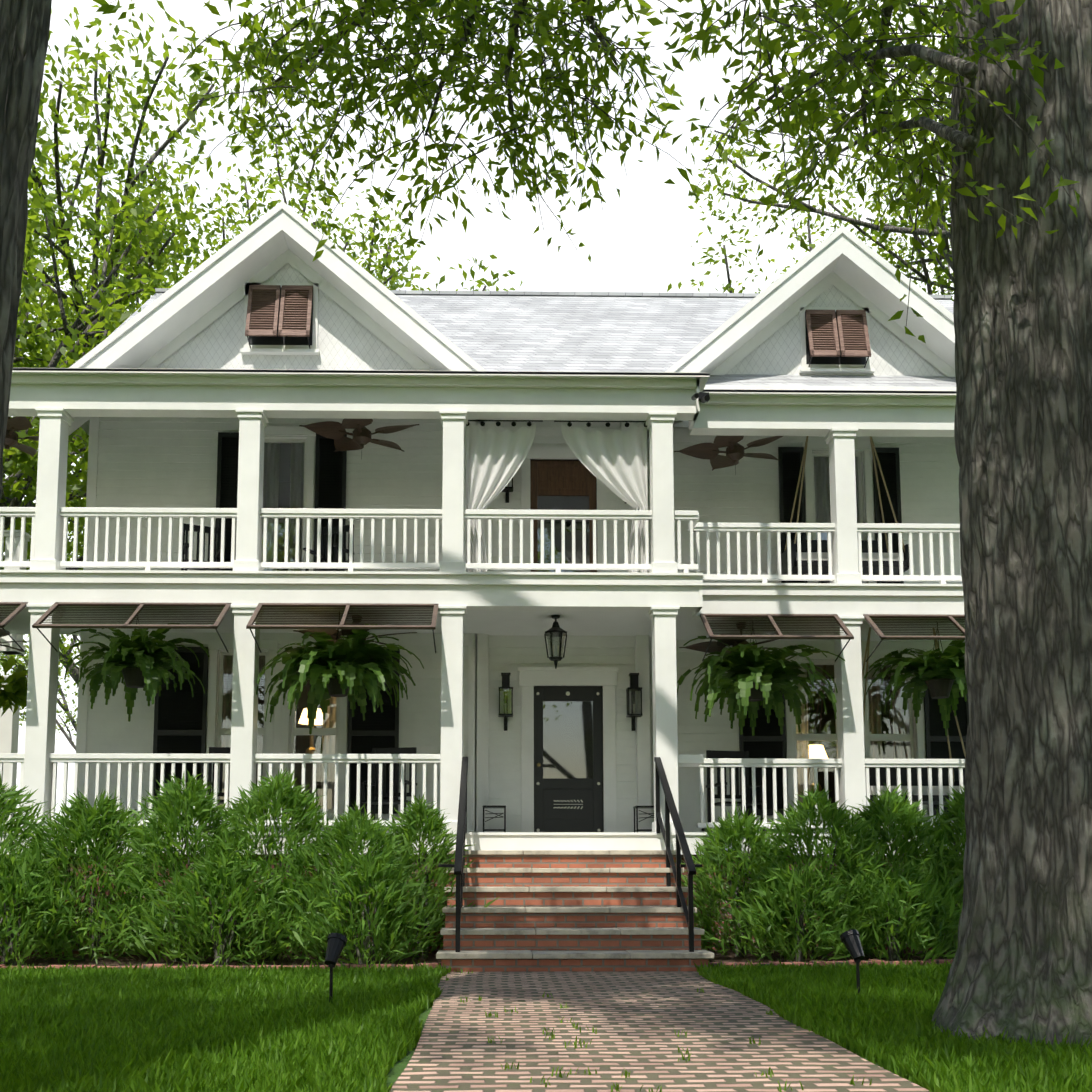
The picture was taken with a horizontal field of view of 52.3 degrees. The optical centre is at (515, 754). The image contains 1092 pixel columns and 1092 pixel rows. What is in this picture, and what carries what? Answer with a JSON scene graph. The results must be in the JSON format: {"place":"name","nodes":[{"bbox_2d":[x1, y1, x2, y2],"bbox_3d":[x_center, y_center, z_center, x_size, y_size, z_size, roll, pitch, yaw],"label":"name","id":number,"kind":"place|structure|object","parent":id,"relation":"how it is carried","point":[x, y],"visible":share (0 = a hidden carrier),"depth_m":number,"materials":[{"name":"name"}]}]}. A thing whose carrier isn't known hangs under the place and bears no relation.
{"place":"outdoors","nodes":[
{"label":"outdoors","id":0,"kind":"place"},
{"bbox_2d":[0,0,953,819],"bbox_3d":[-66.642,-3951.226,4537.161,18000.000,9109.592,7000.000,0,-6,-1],"label":"sky","id":1,"kind":"structure","parent":0,"point":[644,228],"depth_m":1562.68,"materials":[{"name":"white"}]},
{"bbox_2d":[0,368,965,953],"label":"porch","id":2,"kind":"object","parent":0,"point":[576,602],"visible":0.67,"depth_m":13.22,"materials":[{"name":"white wood"}]},
{"bbox_2d":[360,747,419,829],"bbox_3d":[-1.601,0.461,14.038,0.610,1.150,0.900,-1,-6,10],"label":"rocking chair","id":3,"kind":"object","parent":2,"relation":"on","point":[375,775],"visible":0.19,"depth_m":14.26,"materials":[{"name":"black wood"}]},
{"bbox_2d":[0,407,865,831],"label":"porch columns","id":4,"kind":"structure","parent":2,"relation":"on","point":[44,655],"depth_m":13.09,"materials":[{"name":"white wood"}]},
{"bbox_2d":[0,602,27,651],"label":"awning","id":5,"kind":"object","parent":4,"relation":"attached to","point":[13,614],"visible":0.94,"depth_m":12.69,"materials":[{"name":"brown metal"}]},
{"bbox_2d":[0,629,28,651],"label":"ceiling fan","id":6,"kind":"object","parent":4,"relation":"attached to","point":[3,633],"visible":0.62,"depth_m":13.90,"materials":[{"name":"black metal"}]},
{"bbox_2d":[4,416,74,456],"bbox_3d":[-6.498,-4.081,14.307,1.529,0.680,1.455,0,-6,-1],"label":"ceiling fan","id":7,"kind":"object","parent":4,"relation":"attached to","point":[17,423],"visible":0.73,"depth_m":14.15,"materials":[{"name":"brown wood"}]},
{"bbox_2d":[32,602,230,651],"bbox_3d":[-4.320,-1.508,12.607,2.030,0.583,0.652,0,-6,-1],"label":"awning","id":8,"kind":"object","parent":4,"relation":"attached to","point":[37,624],"visible":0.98,"depth_m":12.60,"materials":[{"name":"brown metal"}]},
{"bbox_2d":[64,615,209,721],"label":"hanging fern","id":9,"kind":"object","parent":4,"relation":"hanging from","point":[136,663],"visible":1,"depth_m":12.99,"materials":[{"name":"green plant"}]},
{"bbox_2d":[181,523,222,570],"bbox_3d":[-3.946,-2.484,14.007,0.488,0.920,0.720,3,-7,-24],"label":"bistro chair","id":10,"kind":"object","parent":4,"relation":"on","point":[207,529],"visible":0.42,"depth_m":14.16,"materials":[{"name":"black metal"}]},
{"bbox_2d":[202,747,230,831],"bbox_3d":[-3.601,0.457,14.006,0.610,1.150,0.900,1,-6,-9],"label":"rocking chair","id":11,"kind":"object","parent":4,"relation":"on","point":[218,750],"visible":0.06,"depth_m":14.21,"materials":[{"name":"black wood"}]},
{"bbox_2d":[303,524,353,570],"bbox_3d":[-2.346,-2.481,14.033,0.488,0.920,0.720,-2,-6,22],"label":"bistro chair","id":12,"kind":"object","parent":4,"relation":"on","point":[335,531],"visible":0.27,"depth_m":14.18,"materials":[{"name":"black metal"}]},
{"bbox_2d":[256,612,423,734],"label":"hanging fern","id":13,"kind":"object","parent":4,"relation":"hanging from","point":[351,666],"visible":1,"depth_m":12.94,"materials":[{"name":"green plant"}]},
{"bbox_2d":[246,603,438,652],"bbox_3d":[-1.940,-1.504,12.646,2.090,0.583,0.652,0,-6,-1],"label":"awning","id":14,"kind":"object","parent":4,"relation":"attached to","point":[344,616],"visible":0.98,"depth_m":12.62,"materials":[{"name":"brown metal"}]},
{"bbox_2d":[293,617,416,644],"bbox_3d":[-1.990,-1.452,13.974,1.525,0.600,1.484,0,-6,-1],"label":"ceiling fan","id":15,"kind":"object","parent":4,"relation":"attached to","point":[332,633],"visible":0.42,"depth_m":13.83,"materials":[{"name":"brown wood"}]},
{"bbox_2d":[299,419,418,458],"bbox_3d":[-1.984,-4.138,14.248,1.528,0.680,1.468,0,-6,-1],"label":"ceiling fan","id":16,"kind":"object","parent":4,"relation":"attached to","point":[361,434],"visible":0.85,"depth_m":14.23,"materials":[{"name":"brown wood"}]},
{"bbox_2d":[466,420,542,571],"bbox_3d":[-0.145,-3.092,13.430,0.950,1.968,0.070,0,-6,-1],"label":"porch curtain","id":17,"kind":"object","parent":4,"relation":"attached to","point":[494,460],"visible":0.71,"depth_m":13.47,"materials":[{"name":"white fabric"}]},
{"bbox_2d":[554,420,647,572],"bbox_3d":[1.045,-3.090,13.449,1.150,1.968,0.070,0,-6,-1],"label":"porch curtain","id":18,"kind":"object","parent":4,"relation":"attached to","point":[615,461],"visible":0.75,"depth_m":13.50,"materials":[{"name":"white fabric"}]},
{"bbox_2d":[691,392,709,402],"bbox_3d":[2.188,-4.205,13.117,0.208,0.183,0.291,0,-6,-1],"label":"security light","id":19,"kind":"object","parent":4,"relation":"attached to","point":[703,397],"visible":1,"depth_m":13.11,"materials":[{"name":"black metal"}]},
{"bbox_2d":[679,622,780,654],"bbox_3d":[2.903,-1.381,14.457,1.522,0.640,1.494,0,-6,-1],"label":"ceiling fan","id":20,"kind":"object","parent":4,"relation":"attached to","point":[717,646],"visible":0.46,"depth_m":14.39,"materials":[{"name":"brown wood"}]},
{"bbox_2d":[702,750,766,833],"bbox_3d":[2.844,0.499,14.409,0.610,1.150,0.900,1,-6,-12],"label":"rocking chair","id":21,"kind":"object","parent":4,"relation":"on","point":[725,754],"visible":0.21,"depth_m":14.62,"materials":[{"name":"black wood"}]},
{"bbox_2d":[677,621,844,735],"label":"hanging fern","id":22,"kind":"object","parent":4,"relation":"hanging from","point":[746,682],"visible":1,"depth_m":13.47,"materials":[{"name":"green plant"}]},
{"bbox_2d":[700,614,853,661],"bbox_3d":[3.072,-1.449,13.175,1.670,0.583,0.652,0,-6,-1],"label":"awning","id":23,"kind":"object","parent":4,"relation":"attached to","point":[779,633],"visible":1,"depth_m":13.17,"materials":[{"name":"brown metal"}]},
{"bbox_2d":[862,627,965,804],"bbox_3d":[5.093,-0.527,14.553,1.560,2.322,0.700,0,-6,-1],"label":"porch swing","id":24,"kind":"object","parent":4,"relation":"hanging from","point":[914,781],"visible":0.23,"depth_m":14.69,"materials":[{"name":"white wood"}]},
{"bbox_2d":[863,614,964,661],"bbox_3d":[5.267,-1.445,13.210,2.080,0.583,0.652,0,-6,-1],"label":"awning","id":25,"kind":"object","parent":4,"relation":"attached to","point":[873,625],"visible":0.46,"depth_m":13.19,"materials":[{"name":"brown metal"}]},
{"bbox_2d":[864,623,967,735],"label":"hanging fern","id":26,"kind":"object","parent":4,"relation":"hanging from","point":[937,676],"visible":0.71,"depth_m":13.66,"materials":[{"name":"green plant"}]},
{"bbox_2d":[0,507,964,833],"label":"porch railings","id":27,"kind":"object","parent":2,"relation":"attached to","point":[694,525],"visible":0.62,"depth_m":13.17,"materials":[{"name":"white wood"}]},
{"bbox_2d":[483,805,505,831],"bbox_3d":[-0.281,0.885,14.588,0.304,0.420,0.304,0,-6,-1],"label":"plant stand","id":28,"kind":"object","parent":2,"relation":"on","point":[494,806],"visible":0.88,"depth_m":14.46,"materials":[{"name":"black metal"}]},
{"bbox_2d":[544,615,566,668],"bbox_3d":[0.504,-1.412,13.968,0.291,0.680,0.320,0,-6,-1],"label":"pendant lantern","id":29,"kind":"object","parent":2,"relation":"hanging from","point":[555,631],"visible":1,"depth_m":13.94,"materials":[{"name":"black metal"}]},
{"bbox_2d":[633,806,653,831],"bbox_3d":[1.719,0.889,14.621,0.304,0.420,0.304,0,-6,-1],"label":"plant stand","id":30,"kind":"object","parent":2,"relation":"on","point":[637,810],"visible":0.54,"depth_m":14.49,"materials":[{"name":"black metal"}]},
{"bbox_2d":[674,435,782,474],"bbox_3d":[2.850,-4.029,14.711,1.499,0.700,1.519,0,-6,-1],"label":"ceiling fan","id":31,"kind":"object","parent":2,"relation":"attached to","point":[734,451],"visible":0.77,"depth_m":14.66,"materials":[{"name":"brown wood"}]},
{"bbox_2d":[0,958,1091,1091],"bbox_3d":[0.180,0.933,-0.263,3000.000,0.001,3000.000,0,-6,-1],"label":"lawn","id":32,"kind":"structure","parent":0,"point":[396,1071],"depth_m":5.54,"materials":[{"name":"green plant"}]},
{"bbox_2d":[0,0,51,499],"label":"tree trunk","id":33,"kind":"object","parent":32,"relation":"on","point":[24,30],"visible":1,"depth_m":4.34,"materials":[{"name":"brown wood"}]},
{"bbox_2d":[0,651,58,715],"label":"hanging fern","id":34,"kind":"object","parent":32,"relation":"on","point":[15,689],"visible":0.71,"depth_m":16.14,"materials":[{"name":"green plant"}]},
{"bbox_2d":[0,365,85,750],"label":"tree","id":35,"kind":"object","parent":32,"relation":"on","point":[64,658],"visible":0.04,"depth_m":56.97,"materials":[{"name":"green plant"}]},
{"bbox_2d":[0,213,176,569],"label":"tree","id":36,"kind":"object","parent":32,"relation":"on","point":[47,305],"visible":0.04,"depth_m":29.18,"materials":[{"name":"green plant"}]},
{"bbox_2d":[0,154,215,569],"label":"tree","id":37,"kind":"object","parent":32,"relation":"on","point":[17,463],"visible":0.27,"depth_m":21.25,"materials":[{"name":"green plant"}]},
{"bbox_2d":[24,222,205,560],"bbox_3d":[-12.040,-6.746,40.621,15.427,24.228,21.901,4,-7,-32],"label":"tree","id":38,"kind":"object","parent":32,"relation":"on","point":[86,278],"depth_m":38.11,"materials":[{"name":"green plant"}]},
{"bbox_2d":[3,0,251,643],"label":"tree","id":39,"kind":"object","parent":32,"relation":"on","point":[53,172],"visible":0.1,"depth_m":24.98,"materials":[{"name":"green plant"}]},
{"bbox_2d":[324,933,347,1001],"bbox_3d":[-1.245,1.527,7.704,0.144,0.584,0.205,0,-6,-1],"label":"landscape light","id":40,"kind":"object","parent":32,"relation":"on","point":[336,944],"visible":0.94,"depth_m":7.67,"materials":[{"name":"black metal"}]},
{"bbox_2d":[189,111,522,290],"bbox_3d":[-5.219,-7.428,33.573,11.969,24.159,17.154,4,-7,-31],"label":"tree","id":41,"kind":"object","parent":32,"relation":"on","point":[392,277],"visible":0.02,"depth_m":32.36,"materials":[{"name":"green plant"}]},
{"bbox_2d":[0,959,952,969],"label":"brick edging","id":42,"kind":"object","parent":32,"relation":"on","point":[877,961],"visible":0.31,"depth_m":10.44,"materials":[{"name":"brown brick"}]},
{"bbox_2d":[0,950,955,965],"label":"planting bed soil","id":43,"kind":"structure","parent":32,"relation":"on","point":[431,958],"depth_m":11.58,"materials":[{"name":"brown soil"}]},
{"bbox_2d":[0,847,105,965],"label":"shrub","id":44,"kind":"object","parent":43,"relation":"on","point":[12,945],"visible":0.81,"depth_m":10.84,"materials":[{"name":"green plant"}]},
{"bbox_2d":[0,771,124,955],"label":"shrub","id":45,"kind":"object","parent":43,"relation":"on","point":[10,806],"visible":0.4,"depth_m":11.57,"materials":[{"name":"green plant"}]},
{"bbox_2d":[0,787,205,964],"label":"shrub","id":46,"kind":"object","parent":43,"relation":"on","point":[94,823],"visible":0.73,"depth_m":11.33,"materials":[{"name":"green plant"}]},
{"bbox_2d":[65,770,274,963],"bbox_3d":[-3.443,1.160,11.561,2.161,2.028,2.226,0,-6,-1],"label":"shrub","id":47,"kind":"object","parent":43,"relation":"on","point":[174,802],"visible":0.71,"depth_m":11.32,"materials":[{"name":"green plant"}]},
{"bbox_2d":[80,846,318,965],"bbox_3d":[-2.805,1.528,11.146,2.229,1.219,2.283,-4,-7,33],"label":"shrub","id":48,"kind":"object","parent":43,"relation":"on","point":[191,881],"visible":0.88,"depth_m":10.71,"materials":[{"name":"green plant"}]},
{"bbox_2d":[135,768,399,961],"bbox_3d":[-2.600,1.206,11.834,2.719,2.182,2.603,2,-6,-16],"label":"shrub","id":49,"kind":"object","parent":43,"relation":"on","point":[259,803],"visible":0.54,"depth_m":11.49,"materials":[{"name":"green plant"}]},
{"bbox_2d":[226,802,498,962],"bbox_3d":[-1.839,1.320,11.618,2.750,1.727,2.614,5,-8,-38],"label":"shrub","id":50,"kind":"object","parent":43,"relation":"on","point":[368,830],"visible":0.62,"depth_m":11.18,"materials":[{"name":"green plant"}]},
{"bbox_2d":[279,846,447,963],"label":"shrub","id":51,"kind":"object","parent":43,"relation":"on","point":[358,879],"visible":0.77,"depth_m":10.79,"materials":[{"name":"green plant"}]},
{"bbox_2d":[347,792,491,958],"bbox_3d":[-1.014,1.315,11.937,1.513,1.833,1.483,-3,-7,29],"label":"shrub","id":52,"kind":"object","parent":43,"relation":"on","point":[429,823],"visible":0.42,"depth_m":11.83,"materials":[{"name":"green plant"}]},
{"bbox_2d":[675,802,837,958],"bbox_3d":[2.355,1.356,12.097,2.108,1.752,2.044,-5,-8,41],"label":"shrub","id":53,"kind":"object","parent":43,"relation":"on","point":[726,835],"visible":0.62,"depth_m":11.89,"materials":[{"name":"green plant"}]},
{"bbox_2d":[702,857,885,961],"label":"shrub","id":54,"kind":"object","parent":43,"relation":"on","point":[761,893],"visible":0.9,"depth_m":11.16,"materials":[{"name":"green plant"}]},
{"bbox_2d":[700,781,957,961],"bbox_3d":[3.220,1.228,11.807,2.946,1.947,2.700,-2,-6,21],"label":"shrub","id":55,"kind":"object","parent":43,"relation":"on","point":[799,816],"visible":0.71,"depth_m":11.52,"materials":[{"name":"green plant"}]},
{"bbox_2d":[765,784,964,957],"bbox_3d":[4.215,1.256,12.127,2.755,1.959,2.966,0,-6,-1],"label":"shrub","id":56,"kind":"object","parent":43,"relation":"on","point":[898,816],"visible":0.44,"depth_m":11.84,"materials":[{"name":"green plant"}]},
{"bbox_2d":[790,857,962,961],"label":"shrub","id":57,"kind":"object","parent":43,"relation":"on","point":[933,895],"visible":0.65,"depth_m":11.11,"materials":[{"name":"green plant"}]},
{"bbox_2d":[885,784,965,955],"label":"shrub","id":58,"kind":"object","parent":43,"relation":"on","point":[957,809],"visible":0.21,"depth_m":11.94,"materials":[{"name":"green plant"}]},
{"bbox_2d":[76,263,964,833],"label":"house walls","id":59,"kind":"structure","parent":32,"relation":"on","point":[152,461],"depth_m":15.32,"materials":[{"name":"white paint"}]},
{"bbox_2d":[240,282,319,354],"bbox_3d":[-3.262,-6.081,15.368,1.080,1.040,0.268,0,-6,-1],"label":"window","id":60,"kind":"structure","parent":59,"relation":"attached to","point":[280,318],"depth_m":15.40,"materials":[{"name":"brown paint"}]},
{"bbox_2d":[12,201,955,436],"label":"house roof","id":61,"kind":"structure","parent":59,"relation":"on","point":[716,337],"depth_m":15.62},
{"bbox_2d":[498,673,512,730],"bbox_3d":[-0.134,-0.714,14.964,0.194,0.760,0.232,0,-6,-1],"label":"wall lantern","id":62,"kind":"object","parent":59,"relation":"attached to","point":[505,687],"depth_m":14.92,"materials":[{"name":"black metal"}]},
{"bbox_2d":[502,477,512,502],"bbox_3d":[-0.114,-3.793,15.305,0.160,0.608,0.198,0,-6,-1],"label":"wall lantern","id":63,"kind":"object","parent":59,"relation":"attached to","point":[507,489],"depth_m":15.29,"materials":[{"name":"black metal"}]},
{"bbox_2d":[521,447,606,571],"bbox_3d":[0.663,-3.078,15.390,1.240,2.390,0.135,0,-6,-1],"label":"door","id":64,"kind":"structure","parent":59,"relation":"attached to","point":[558,478],"depth_m":15.44,"materials":[{"name":"brown paint"}]},
{"bbox_2d":[207,426,927,819],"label":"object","id":65,"kind":"structure","parent":59,"relation":"attached to","point":[279,732],"depth_m":15.37,"materials":[{"name":"white paint"}]},
{"bbox_2d":[153,432,968,815],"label":"shutters","id":66,"kind":"object","parent":65,"relation":"attached to","point":[179,720],"visible":0.4,"depth_m":15.22,"materials":[{"name":"black wood"}]},
{"bbox_2d":[517,667,618,831],"bbox_3d":[0.714,-0.026,15.057,1.380,2.330,0.160,0,-6,-1],"label":"front door","id":67,"kind":"structure","parent":59,"relation":"attached to","point":[555,804],"depth_m":15.05,"materials":[{"name":"black paint"}]},
{"bbox_2d":[626,673,642,730],"bbox_3d":[1.596,-0.711,14.992,0.194,0.760,0.232,0,-6,-1],"label":"wall lantern","id":68,"kind":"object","parent":59,"relation":"attached to","point":[633,687],"depth_m":14.95,"materials":[{"name":"black metal"}]},
{"bbox_2d":[799,307,874,373],"bbox_3d":[4.601,-5.971,15.893,1.060,0.990,0.257,0,-6,-1],"label":"window","id":69,"kind":"structure","parent":59,"relation":"attached to","point":[834,340],"depth_m":15.92,"materials":[{"name":"brown paint"}]},
{"bbox_2d":[436,850,713,971],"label":"front steps","id":70,"kind":"structure","parent":32,"relation":"on","point":[638,922],"depth_m":11.16,"materials":[{"name":"brick"}]},
{"bbox_2d":[438,757,701,951],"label":"stair handrails","id":71,"kind":"object","parent":70,"relation":"on","point":[681,840],"visible":0.96,"depth_m":11.28,"materials":[{"name":"black metal"}]},
{"bbox_2d":[269,0,977,160],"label":"branches","id":72,"kind":"object","parent":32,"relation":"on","point":[967,70],"visible":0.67,"depth_m":6.30,"materials":[{"name":"brown wood"}]},
{"bbox_2d":[667,0,954,300],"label":"tree","id":73,"kind":"object","parent":32,"relation":"on","point":[925,277],"visible":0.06,"depth_m":32.83,"materials":[{"name":"green plant"}]},
{"bbox_2d":[685,0,953,294],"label":"tree","id":74,"kind":"object","parent":32,"relation":"on","point":[921,232],"visible":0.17,"depth_m":31.72,"materials":[{"name":"green plant"}]},
{"bbox_2d":[840,930,864,994],"bbox_3d":[2.458,1.571,8.122,0.144,0.584,0.205,0,-6,-1],"label":"landscape light","id":75,"kind":"object","parent":32,"relation":"on","point":[850,939],"visible":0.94,"depth_m":8.09,"materials":[{"name":"black metal"}]},
{"bbox_2d":[933,253,953,296],"bbox_3d":[20.923,-7.910,33.958,20.430,25.160,19.428,0,-6,-1],"label":"tree","id":76,"kind":"object","parent":32,"relation":"on","point":[945,270],"depth_m":32.03,"materials":[{"name":"green plant"}]},
{"bbox_2d":[931,0,1091,1051],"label":"tree trunk","id":77,"kind":"object","parent":32,"relation":"on","point":[1021,965],"visible":0.88,"depth_m":6.32,"materials":[{"name":"grey plant"}]},
{"bbox_2d":[84,0,1079,342],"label":"oak foliage","id":78,"kind":"object","parent":77,"relation":"attached to","point":[884,106],"visible":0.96,"depth_m":7.35,"materials":[{"name":"green plant"}]},
{"bbox_2d":[390,971,928,1091],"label":"brick path","id":79,"kind":"structure","parent":0,"point":[634,1018],"depth_m":6.06,"materials":[{"name":"brown brick"}]},
{"bbox_2d":[441,969,871,1091],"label":"path weeds","id":80,"kind":"object","parent":79,"relation":"on","point":[770,1012],"visible":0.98,"depth_m":5.69,"materials":[{"name":"green plant"}]},
{"bbox_2d":[781,436,908,574],"bbox_3d":[4.343,-3.353,14.838,1.560,1.923,0.700,0,-6,-1],"label":"porch swing","id":81,"kind":"object","parent":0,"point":[824,556],"visible":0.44,"depth_m":14.68,"materials":[{"name":"white wood"}]}
]}

